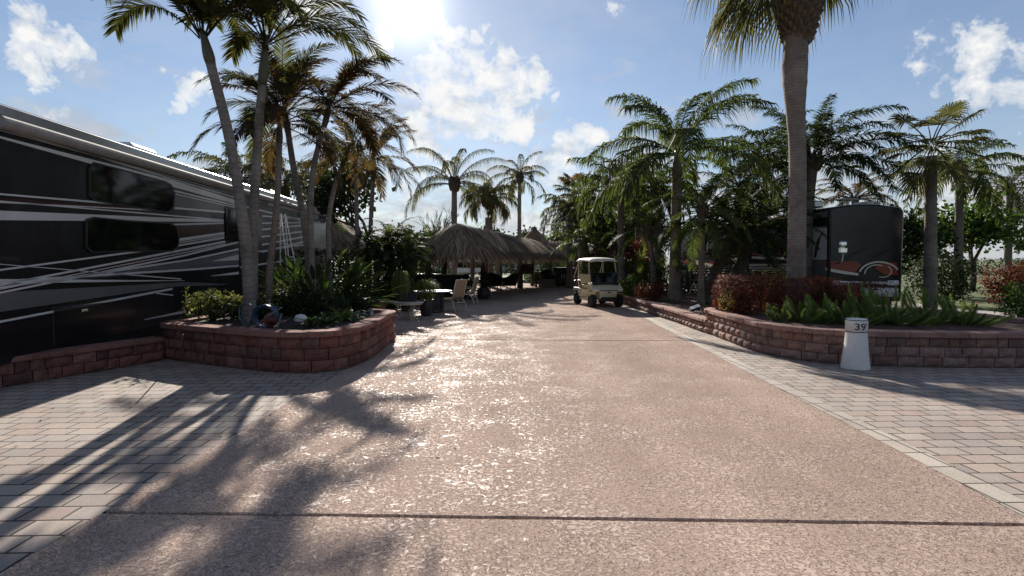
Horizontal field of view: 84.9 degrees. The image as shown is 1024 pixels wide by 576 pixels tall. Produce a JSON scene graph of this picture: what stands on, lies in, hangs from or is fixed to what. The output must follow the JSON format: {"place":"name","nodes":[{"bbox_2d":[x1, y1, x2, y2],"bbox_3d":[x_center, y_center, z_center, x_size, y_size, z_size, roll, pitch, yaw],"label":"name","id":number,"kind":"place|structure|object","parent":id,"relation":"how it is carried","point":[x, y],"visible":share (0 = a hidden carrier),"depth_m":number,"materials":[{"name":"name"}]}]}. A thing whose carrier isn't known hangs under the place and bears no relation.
{"place":"outdoors","nodes":[
{"label":"outdoors","id":0,"kind":"place"},
{"bbox_2d":[0,336,400,572],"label":"paving","id":1,"kind":"structure","parent":0,"point":[83,451],"depth_m":5.64,"materials":[{"name":"stone"}]},
{"bbox_2d":[160,308,395,372],"bbox_3d":[-4.272,0.862,10.504,3.758,0.623,4.242,0,3,0],"label":"raised planter","id":2,"kind":"object","parent":1,"relation":"on","point":[236,343],"visible":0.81,"depth_m":8.91,"materials":[{"name":"brick"}]},
{"bbox_2d":[92,0,313,323],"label":"palm tree","id":3,"kind":"object","parent":2,"relation":"on","point":[214,18],"visible":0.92,"depth_m":9.65,"materials":[{"name":"green plant"}]},
{"bbox_2d":[173,286,242,320],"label":"variegated shrub","id":4,"kind":"object","parent":2,"relation":"on","point":[210,311],"visible":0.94,"depth_m":10.28,"materials":[{"name":"green plant"}]},
{"bbox_2d":[206,291,260,319],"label":"variegated shrub","id":5,"kind":"object","parent":2,"relation":"on","point":[236,315],"visible":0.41,"depth_m":10.47,"materials":[{"name":"green plant"}]},
{"bbox_2d":[118,0,394,305],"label":"palm tree","id":6,"kind":"object","parent":2,"relation":"on","point":[269,18],"visible":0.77,"depth_m":10.46,"materials":[{"name":"green plant"}]},
{"bbox_2d":[251,304,282,328],"bbox_3d":[-4.020,0.469,9.253,0.546,0.406,0.284,0,3,0],"label":"decorative ball","id":7,"kind":"object","parent":2,"relation":"on","point":[271,319],"visible":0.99,"depth_m":9.21,"materials":[{"name":"blue glass"}]},
{"bbox_2d":[192,23,365,287],"bbox_3d":[-4.869,-2.341,12.382,3.379,5.856,3.825,0,3,0],"label":"palm tree","id":8,"kind":"object","parent":2,"relation":"on","point":[248,109],"visible":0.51,"depth_m":12.00,"materials":[{"name":"green plant"}]},
{"bbox_2d":[258,279,300,305],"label":"variegated shrub","id":9,"kind":"object","parent":2,"relation":"on","point":[275,290],"visible":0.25,"depth_m":11.88,"materials":[{"name":"green plant"}]},
{"bbox_2d":[188,35,371,304],"bbox_3d":[-4.563,-1.942,11.391,3.311,5.152,3.322,0,3,0],"label":"palm tree","id":10,"kind":"object","parent":2,"relation":"on","point":[272,159],"visible":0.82,"depth_m":11.14,"materials":[{"name":"green plant"}]},
{"bbox_2d":[267,288,303,315],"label":"filler shrub","id":11,"kind":"object","parent":2,"relation":"on","point":[281,300],"visible":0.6,"depth_m":11.16,"materials":[{"name":"green plant"}]},
{"bbox_2d":[258,253,338,287],"bbox_3d":[-5.005,-0.301,13.091,1.768,1.556,1.980,-3,4,-43],"label":"bird of paradise","id":12,"kind":"object","parent":2,"relation":"on","point":[300,272],"visible":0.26,"depth_m":12.82,"materials":[{"name":"green plant"}]},
{"bbox_2d":[284,286,325,317],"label":"filler shrub","id":13,"kind":"object","parent":2,"relation":"on","point":[299,305],"visible":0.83,"depth_m":10.56,"materials":[{"name":"green plant"}]},
{"bbox_2d":[258,248,378,312],"bbox_3d":[-4.013,-0.156,12.047,2.620,1.376,2.381,-3,4,-44],"label":"bird of paradise","id":14,"kind":"object","parent":2,"relation":"on","point":[324,285],"visible":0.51,"depth_m":11.69,"materials":[{"name":"green plant"}]},
{"bbox_2d":[309,289,351,317],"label":"filler shrub","id":15,"kind":"object","parent":2,"relation":"on","point":[335,301],"visible":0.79,"depth_m":10.56,"materials":[{"name":"green plant"}]},
{"bbox_2d":[243,54,421,312],"bbox_3d":[-3.795,-2.388,12.474,3.553,5.930,3.764,0,3,0],"label":"palm tree","id":16,"kind":"object","parent":2,"relation":"on","point":[359,66],"visible":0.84,"depth_m":12.13,"materials":[{"name":"green plant"}]},
{"bbox_2d":[341,293,370,312],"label":"filler shrub","id":17,"kind":"object","parent":2,"relation":"on","point":[357,304],"visible":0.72,"depth_m":11.63,"materials":[{"name":"green plant"}]},
{"bbox_2d":[342,254,407,306],"bbox_3d":[-3.299,-0.155,12.885,1.455,1.293,2.273,1,3,20],"label":"bird of paradise","id":18,"kind":"object","parent":2,"relation":"on","point":[356,268],"visible":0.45,"depth_m":12.75,"materials":[{"name":"green plant"}]},
{"bbox_2d":[394,286,478,335],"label":"patio","id":19,"kind":"structure","parent":0,"point":[404,323],"depth_m":16.30,"materials":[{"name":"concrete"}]},
{"bbox_2d":[280,214,294,285],"bbox_3d":[-6.141,-0.565,15.642,0.433,2.975,0.930,0,3,0],"label":"step ladder","id":20,"kind":"object","parent":19,"relation":"on","point":[285,227],"visible":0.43,"depth_m":15.31,"materials":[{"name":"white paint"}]},
{"bbox_2d":[285,153,394,242],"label":"broadleaf tree","id":21,"kind":"object","parent":19,"relation":"on","point":[321,195],"visible":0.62,"depth_m":23.23,"materials":[{"name":"green plant"}]},
{"bbox_2d":[283,100,415,305],"bbox_3d":[-4.184,-1.862,14.178,3.451,5.709,2.899,-2,4,-36],"label":"palm tree","id":22,"kind":"object","parent":19,"relation":"on","point":[352,151],"visible":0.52,"depth_m":13.81,"materials":[{"name":"green plant"}]},
{"bbox_2d":[298,108,404,285],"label":"palm tree","id":23,"kind":"object","parent":19,"relation":"on","point":[359,178],"visible":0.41,"depth_m":18.94,"materials":[{"name":"green plant"}]},
{"bbox_2d":[320,116,424,299],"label":"palm tree","id":24,"kind":"object","parent":19,"relation":"on","point":[350,185],"visible":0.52,"depth_m":20.36,"materials":[{"name":"green plant"}]},
{"bbox_2d":[349,231,405,296],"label":"pygmy palm","id":25,"kind":"object","parent":19,"relation":"on","point":[374,248],"visible":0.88,"depth_m":18.17,"materials":[{"name":"green plant"}]},
{"bbox_2d":[352,216,419,308],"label":"pygmy palm","id":26,"kind":"object","parent":19,"relation":"on","point":[387,228],"visible":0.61,"depth_m":19.18,"materials":[{"name":"green plant"}]},
{"bbox_2d":[380,237,431,310],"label":"pygmy palm","id":27,"kind":"object","parent":19,"relation":"on","point":[405,263],"visible":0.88,"depth_m":18.26,"materials":[{"name":"green plant"}]},
{"bbox_2d":[391,300,423,319],"bbox_3d":[-2.991,0.645,16.095,0.920,0.521,0.920,0,3,0],"label":"garden bench","id":28,"kind":"object","parent":19,"relation":"on","point":[417,302],"visible":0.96,"depth_m":15.83,"materials":[{"name":"concrete"}]},
{"bbox_2d":[396,293,418,301],"bbox_3d":[-3.011,0.265,16.126,0.620,0.235,0.290,0,3,0],"label":"trough pot","id":29,"kind":"object","parent":28,"relation":"on","point":[410,297],"visible":0.94,"depth_m":16.01,"materials":[{"name":"concrete"}]},
{"bbox_2d":[390,267,411,299],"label":"weeping plant","id":30,"kind":"object","parent":29,"relation":"in","point":[401,277],"visible":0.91,"depth_m":16.00,"materials":[{"name":"green plant"}]},
{"bbox_2d":[380,227,438,306],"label":"pygmy palm","id":31,"kind":"object","parent":19,"relation":"on","point":[411,236],"visible":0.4,"depth_m":20.19,"materials":[{"name":"green plant"}]},
{"bbox_2d":[410,279,440,315],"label":"potted plant","id":32,"kind":"object","parent":19,"relation":"on","point":[426,305],"visible":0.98,"depth_m":16.88,"materials":[{"name":"green plant"}]},
{"bbox_2d":[415,290,451,312],"bbox_3d":[-2.594,0.434,18.321,1.280,0.704,1.280,0,3,0],"label":"round table","id":33,"kind":"object","parent":19,"relation":"on","point":[438,303],"visible":0.47,"depth_m":18.05,"materials":[{"name":"metal"}]},
{"bbox_2d":[416,204,458,273],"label":"broadleaf tree","id":34,"kind":"object","parent":19,"relation":"on","point":[448,223],"visible":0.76,"depth_m":32.12,"materials":[{"name":"green plant"}]},
{"bbox_2d":[416,274,470,297],"bbox_3d":[-3.192,-0.110,25.545,2.500,1.070,0.900,0,3,8],"label":"bar counter","id":35,"kind":"object","parent":19,"relation":"on","point":[447,281],"visible":0.41,"depth_m":25.21,"materials":[{"name":"black"}]},
{"bbox_2d":[399,147,506,273],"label":"palm tree","id":36,"kind":"object","parent":19,"relation":"on","point":[454,183],"visible":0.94,"depth_m":33.61,"materials":[{"name":"green plant"}]},
{"bbox_2d":[444,279,466,311],"bbox_3d":[-1.941,0.235,18.849,0.722,1.058,0.664,2,4,38],"label":"sling chair","id":37,"kind":"object","parent":19,"relation":"on","point":[459,289],"visible":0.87,"depth_m":18.70,"materials":[{"name":"beige fabric"}]},
{"bbox_2d":[417,223,566,288],"bbox_3d":[-0.550,-1.453,30.077,5.768,3.317,16.878,1,3,16],"label":"thatched hut","id":38,"kind":"object","parent":19,"relation":"on","point":[462,243],"visible":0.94,"depth_m":24.18,"materials":[{"name":"plant"}]},
{"bbox_2d":[558,184,626,271],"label":"palm tree","id":39,"kind":"object","parent":19,"relation":"on","point":[604,228],"visible":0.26,"depth_m":30.19,"materials":[{"name":"green plant"}]},
{"bbox_2d":[584,236,645,279],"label":"tall red shrub","id":40,"kind":"object","parent":19,"relation":"on","point":[627,253],"visible":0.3,"depth_m":29.59,"materials":[{"name":"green plant"}]},
{"bbox_2d":[629,157,708,281],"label":"palm tree","id":41,"kind":"object","parent":19,"relation":"on","point":[668,208],"visible":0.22,"depth_m":28.56,"materials":[{"name":"green plant"}]},
{"bbox_2d":[0,284,1023,575],"bbox_3d":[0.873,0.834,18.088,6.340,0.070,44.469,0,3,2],"label":"driveway","id":42,"kind":"structure","parent":0,"point":[658,452],"depth_m":4.28,"materials":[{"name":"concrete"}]},
{"bbox_2d":[359,274,400,309],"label":"dark shrub","id":43,"kind":"object","parent":42,"relation":"on","point":[386,287],"visible":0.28,"depth_m":18.36,"materials":[{"name":"green plant"}]},
{"bbox_2d":[475,269,491,299],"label":"potted palm","id":44,"kind":"object","parent":42,"relation":"on","point":[483,293],"visible":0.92,"depth_m":24.10,"materials":[{"name":"green plant"}]},
{"bbox_2d":[459,182,522,286],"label":"palm tree","id":45,"kind":"object","parent":42,"relation":"on","point":[502,208],"visible":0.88,"depth_m":35.32,"materials":[{"name":"green plant"}]},
{"bbox_2d":[552,267,577,285],"bbox_3d":[3.451,-0.734,36.532,1.600,1.220,0.950,0,3,0],"label":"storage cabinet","id":46,"kind":"object","parent":42,"relation":"on","point":[562,274],"visible":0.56,"depth_m":36.08,"materials":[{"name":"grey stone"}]},
{"bbox_2d":[536,192,596,287],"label":"palm tree","id":47,"kind":"object","parent":42,"relation":"on","point":[562,206],"visible":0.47,"depth_m":33.73,"materials":[{"name":"green plant"}]},
{"bbox_2d":[553,171,599,267],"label":"palm tree","id":48,"kind":"object","parent":42,"relation":"on","point":[564,180],"visible":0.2,"depth_m":36.51,"materials":[{"name":"green plant"}]},
{"bbox_2d":[543,215,615,274],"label":"palm tree","id":49,"kind":"object","parent":42,"relation":"on","point":[582,247],"visible":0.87,"depth_m":26.74,"materials":[{"name":"green plant"}]},
{"bbox_2d":[573,257,622,306],"bbox_3d":[3.185,-0.257,21.169,1.210,1.800,2.719,-1,3,-12],"label":"golf cart","id":50,"kind":"object","parent":42,"relation":"on","point":[593,288],"visible":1,"depth_m":20.32,"materials":[{"name":"beige plastic"}]},
{"bbox_2d":[993,280,1023,317],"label":"round shrub","id":51,"kind":"object","parent":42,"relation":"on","point":[1019,300],"visible":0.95,"depth_m":15.39,"materials":[{"name":"green plant"}]},
{"bbox_2d":[0,0,1023,259],"label":"sky","id":52,"kind":"structure","parent":0,"point":[510,78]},
{"bbox_2d":[539,269,555,286],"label":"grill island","id":53,"kind":"structure","parent":0,"point":[547,277],"depth_m":35.06,"materials":[{"name":"grey stone"}]},
{"bbox_2d":[334,260,1020,312],"bbox_3d":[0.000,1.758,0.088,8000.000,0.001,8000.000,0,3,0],"label":"lawn","id":54,"kind":"structure","parent":0,"point":[984,305],"depth_m":31.35,"materials":[{"name":"green plant"}]},
{"bbox_2d":[166,141,292,196],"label":"palm tree","id":55,"kind":"object","parent":54,"relation":"on","point":[221,170],"visible":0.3,"depth_m":27.93,"materials":[{"name":"green plant"}]},
{"bbox_2d":[293,247,437,308],"bbox_3d":[-5.917,-0.344,20.908,6.053,2.511,4.452,0,3,0],"label":"hedge","id":56,"kind":"object","parent":54,"relation":"on","point":[342,260],"visible":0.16,"depth_m":19.56,"materials":[{"name":"green plant"}]},
{"bbox_2d":[487,151,547,272],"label":"palm tree","id":57,"kind":"object","parent":54,"relation":"on","point":[519,176],"visible":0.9,"depth_m":47.55,"materials":[{"name":"green plant"}]},
{"bbox_2d":[494,227,573,279],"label":"thatched hut","id":58,"kind":"object","parent":54,"relation":"on","point":[534,233],"visible":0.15,"depth_m":48.94,"materials":[{"name":"plant"}]},
{"bbox_2d":[577,259,664,290],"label":"hedge","id":59,"kind":"object","parent":54,"relation":"on","point":[633,262],"visible":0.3,"depth_m":26.50,"materials":[{"name":"green plant"}]},
{"bbox_2d":[332,257,1023,274],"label":"hedge","id":60,"kind":"object","parent":54,"relation":"on","point":[511,269],"visible":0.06,"depth_m":69.13,"materials":[{"name":"green plant"}]},
{"bbox_2d":[815,171,910,208],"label":"palm tree","id":61,"kind":"object","parent":54,"relation":"on","point":[859,189],"visible":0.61,"depth_m":41.34,"materials":[{"name":"green plant"}]},
{"bbox_2d":[889,200,978,274],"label":"broadleaf tree","id":62,"kind":"object","parent":54,"relation":"on","point":[913,233],"visible":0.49,"depth_m":27.46,"materials":[{"name":"green plant"}]},
{"bbox_2d":[901,242,988,304],"bbox_3d":[16.474,-0.554,21.483,2.776,2.513,2.685,2,4,38],"label":"garden shrub","id":63,"kind":"object","parent":54,"relation":"on","point":[961,282],"visible":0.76,"depth_m":21.14,"materials":[{"name":"green plant"}]},
{"bbox_2d":[891,138,1023,295],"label":"palm tree","id":64,"kind":"object","parent":54,"relation":"on","point":[981,186],"visible":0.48,"depth_m":26.33,"materials":[{"name":"green plant"}]},
{"bbox_2d":[917,189,1023,289],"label":"broadleaf tree","id":65,"kind":"object","parent":54,"relation":"on","point":[981,230],"visible":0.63,"depth_m":29.60,"materials":[{"name":"green plant"}]},
{"bbox_2d":[967,165,1023,282],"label":"palm tree","id":66,"kind":"object","parent":54,"relation":"on","point":[1010,204],"visible":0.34,"depth_m":32.72,"materials":[{"name":"green leaf"},{"name":"bark"}]},
{"bbox_2d":[972,259,1023,304],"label":"garden shrub","id":67,"kind":"object","parent":54,"relation":"on","point":[1011,269],"visible":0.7,"depth_m":21.04,"materials":[{"name":"red plant"}]},
{"bbox_2d":[622,304,1023,515],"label":"paving edge","id":68,"kind":"object","parent":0,"point":[999,495],"visible":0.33,"depth_m":5.35,"materials":[{"name":"grey concrete"}]},
{"bbox_2d":[623,303,1023,499],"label":"paving","id":69,"kind":"structure","parent":0,"point":[957,417],"depth_m":6.76,"materials":[{"name":"stone"}]},
{"bbox_2d":[566,151,671,290],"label":"palm tree","id":70,"kind":"object","parent":69,"relation":"on","point":[646,196],"visible":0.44,"depth_m":25.72,"materials":[{"name":"green plant"}]},
{"bbox_2d":[617,291,780,332],"bbox_3d":[6.567,0.555,19.526,4.466,0.335,13.051,0,3,0],"label":"raised planter","id":71,"kind":"object","parent":69,"relation":"on","point":[685,317],"visible":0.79,"depth_m":16.62,"materials":[{"name":"brown brick"}]},
{"bbox_2d":[617,273,649,296],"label":"round shrub","id":72,"kind":"object","parent":71,"relation":"on","point":[623,282],"visible":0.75,"depth_m":21.13,"materials":[{"name":"green plant"}]},
{"bbox_2d":[600,198,689,295],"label":"palm tree","id":73,"kind":"object","parent":71,"relation":"on","point":[647,236],"visible":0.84,"depth_m":21.38,"materials":[{"name":"green plant"}]},
{"bbox_2d":[630,279,668,300],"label":"round shrub","id":74,"kind":"object","parent":71,"relation":"on","point":[650,291],"visible":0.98,"depth_m":19.10,"materials":[{"name":"red plant"}]},
{"bbox_2d":[584,77,782,301],"bbox_3d":[5.841,-3.127,18.139,6.384,7.202,6.384,-1,3,-26],"label":"palm tree","id":75,"kind":"object","parent":71,"relation":"on","point":[679,136],"visible":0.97,"depth_m":17.86,"materials":[{"name":"green plant"}]},
{"bbox_2d":[643,171,775,305],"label":"palm tree","id":76,"kind":"object","parent":71,"relation":"on","point":[702,209],"visible":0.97,"depth_m":16.63,"materials":[{"name":"green plant"}]},
{"bbox_2d":[656,264,784,303],"bbox_3d":[7.936,-0.107,22.382,2.410,1.711,7.844,0,3,-9],"label":"hedge","id":77,"kind":"object","parent":71,"relation":"on","point":[688,288],"visible":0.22,"depth_m":23.69,"materials":[{"name":"red plant"}]},
{"bbox_2d":[658,176,815,303],"bbox_3d":[7.100,-1.431,17.752,4.538,3.962,4.914,0,3,0],"label":"palm tree","id":78,"kind":"object","parent":71,"relation":"on","point":[718,266],"visible":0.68,"depth_m":17.29,"materials":[{"name":"green plant"}]},
{"bbox_2d":[683,168,830,298],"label":"palm tree","id":79,"kind":"object","parent":71,"relation":"on","point":[746,250],"visible":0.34,"depth_m":18.27,"materials":[{"name":"green plant"}]},
{"bbox_2d":[840,318,870,370],"bbox_3d":[5.390,0.868,8.775,0.410,0.790,0.410,0,3,0],"label":"number marker","id":80,"kind":"object","parent":69,"relation":"on","point":[855,354],"visible":1,"depth_m":8.64,"materials":[{"name":"white concrete"}]},
{"bbox_2d":[704,307,1023,367],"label":"raised planter","id":81,"kind":"object","parent":69,"relation":"on","point":[964,345],"visible":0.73,"depth_m":9.17,"materials":[{"name":"brown brick"}]},
{"bbox_2d":[717,267,808,310],"bbox_3d":[5.636,0.020,12.676,2.199,1.097,0.845,-1,3,-14],"label":"loose shrub","id":82,"kind":"object","parent":81,"relation":"on","point":[762,272],"visible":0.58,"depth_m":12.52,"materials":[{"name":"red plant"}]},
{"bbox_2d":[683,0,882,304],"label":"palm tree","id":83,"kind":"object","parent":81,"relation":"on","point":[796,23],"visible":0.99,"depth_m":12.43,"materials":[{"name":"green leaf"},{"name":"tan bark"}]},
{"bbox_2d":[765,303,809,321],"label":"foxtail fern","id":84,"kind":"object","parent":81,"relation":"on","point":[774,315],"visible":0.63,"depth_m":10.97,"materials":[{"name":"green plant"}]},
{"bbox_2d":[711,273,899,316],"bbox_3d":[6.275,0.179,12.247,3.637,1.002,1.488,1,3,19],"label":"hedge","id":85,"kind":"object","parent":81,"relation":"on","point":[739,290],"visible":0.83,"depth_m":12.11,"materials":[{"name":"red plant"}]},
{"bbox_2d":[783,294,832,322],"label":"foxtail fern","id":86,"kind":"object","parent":81,"relation":"on","point":[803,313],"visible":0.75,"depth_m":10.56,"materials":[{"name":"green plant"}]},
{"bbox_2d":[804,295,866,323],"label":"foxtail fern","id":87,"kind":"object","parent":81,"relation":"on","point":[813,312],"visible":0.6,"depth_m":10.55,"materials":[{"name":"green plant"}]},
{"bbox_2d":[824,293,888,325],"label":"foxtail fern","id":88,"kind":"object","parent":81,"relation":"on","point":[834,310],"visible":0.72,"depth_m":10.17,"materials":[{"name":"green plant"}]},
{"bbox_2d":[845,283,921,323],"bbox_3d":[6.910,0.334,10.389,1.296,0.816,0.962,2,4,38],"label":"foxtail fern","id":89,"kind":"object","parent":81,"relation":"on","point":[869,311],"visible":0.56,"depth_m":10.39,"materials":[{"name":"green plant"}]},
{"bbox_2d":[865,283,955,326],"bbox_3d":[7.162,0.348,10.087,1.380,0.848,1.090,2,3,35],"label":"foxtail fern","id":90,"kind":"object","parent":81,"relation":"on","point":[925,318],"visible":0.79,"depth_m":10.05,"materials":[{"name":"green plant"}]},
{"bbox_2d":[900,287,979,324],"bbox_3d":[7.923,0.366,10.462,1.198,0.741,1.094,-1,3,-26],"label":"foxtail fern","id":91,"kind":"object","parent":81,"relation":"on","point":[943,314],"visible":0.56,"depth_m":10.28,"materials":[{"name":"green plant"}]},
{"bbox_2d":[936,294,1018,325],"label":"foxtail fern","id":92,"kind":"object","parent":81,"relation":"on","point":[978,321],"visible":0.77,"depth_m":10.13,"materials":[{"name":"green plant"}]},
{"bbox_2d":[668,282,1016,316],"bbox_3d":[12.250,0.235,29.559,7.500,0.001,30.980,0,3,0],"label":"parking pad","id":93,"kind":"object","parent":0,"point":[987,312],"depth_m":19.00,"materials":[{"name":"concrete"}]},
{"bbox_2d":[685,146,787,286],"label":"palm tree","id":94,"kind":"object","parent":93,"relation":"on","point":[728,191],"visible":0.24,"depth_m":21.99,"materials":[{"name":"green plant"}]},
{"bbox_2d":[701,109,827,202],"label":"palm tree","id":95,"kind":"object","parent":93,"relation":"on","point":[748,130],"visible":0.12,"depth_m":23.81,"materials":[{"name":"green plant"}]},
{"bbox_2d":[681,198,903,304],"bbox_3d":[11.174,-1.490,24.980,2.851,3.876,13.890,0,3,-4],"label":"motorhome","id":96,"kind":"object","parent":93,"relation":"on","point":[864,241],"visible":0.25,"depth_m":18.57,"materials":[{"name":"black paint"}]},
{"bbox_2d":[812,212,826,286],"bbox_3d":[10.357,-1.176,19.040,0.094,2.750,1.048,0,3,-4],"label":"entry door","id":97,"kind":"structure","parent":96,"relation":"in","point":[819,258],"depth_m":18.89,"materials":[{"name":"grey paint"}]},
{"bbox_2d":[728,93,926,300],"bbox_3d":[10.304,-2.816,19.548,5.832,7.078,5.845,0,3,0],"label":"palm tree","id":98,"kind":"object","parent":93,"relation":"on","point":[817,139],"visible":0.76,"depth_m":18.65,"materials":[{"name":"green plant"}]},
{"bbox_2d":[871,100,997,308],"bbox_3d":[13.314,-2.541,17.751,3.304,6.716,3.535,0,3,0],"label":"palm tree","id":99,"kind":"object","parent":93,"relation":"on","point":[931,163],"visible":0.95,"depth_m":17.72,"materials":[{"name":"green plant"}]},
{"label":"parking pad","id":100,"kind":"structure","parent":0,"visible":0},
{"bbox_2d":[0,336,164,386],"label":"wall","id":101,"kind":"structure","parent":100,"relation":"on","point":[54,363],"depth_m":8.34,"materials":[{"name":"brown brick"}]},
{"bbox_2d":[0,103,325,364],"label":"motorhome","id":102,"kind":"object","parent":100,"relation":"on","point":[103,239],"visible":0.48,"depth_m":9.37,"materials":[{"name":"black paint"}]},
{"bbox_2d":[52,302,111,344],"bbox_3d":[-6.781,0.532,8.885,0.040,0.550,1.300,0,3,-3],"label":"storage door","id":103,"kind":"structure","parent":102,"relation":"in","point":[88,321],"depth_m":8.79,"materials":[{"name":"black paint"}]},
{"bbox_2d":[88,162,174,212],"bbox_3d":[-6.864,-1.782,10.255,0.017,0.645,2.587,0,3,-3],"label":"window","id":104,"kind":"structure","parent":102,"relation":"in","point":[106,184],"depth_m":9.99,"materials":[{"name":"black glass"}]},
{"bbox_2d":[85,217,179,252],"bbox_3d":[-6.865,-0.953,10.297,0.017,0.643,2.829,0,3,-3],"label":"window","id":105,"kind":"structure","parent":102,"relation":"in","point":[101,234],"depth_m":9.99,"materials":[{"name":"black glass"}]},
{"bbox_2d":[225,208,238,241],"bbox_3d":[-7.105,-1.589,14.302,0.020,0.820,0.978,0,3,-3],"label":"window","id":106,"kind":"structure","parent":102,"relation":"in","point":[231,229],"depth_m":14.15,"materials":[{"name":"black glass"}]},
{"bbox_2d":[238,150,325,202],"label":"palm tree","id":107,"kind":"object","parent":100,"relation":"on","point":[264,185],"visible":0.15,"depth_m":28.57,"materials":[{"name":"green plant"}]},
{"bbox_2d":[331,212,365,275],"bbox_3d":[-10.333,-2.067,31.450,6.896,4.390,7.607,0,3,0],"label":"thatched hut","id":108,"kind":"object","parent":100,"relation":"on","point":[343,241],"visible":0.2,"depth_m":29.57,"materials":[{"name":"plant"}]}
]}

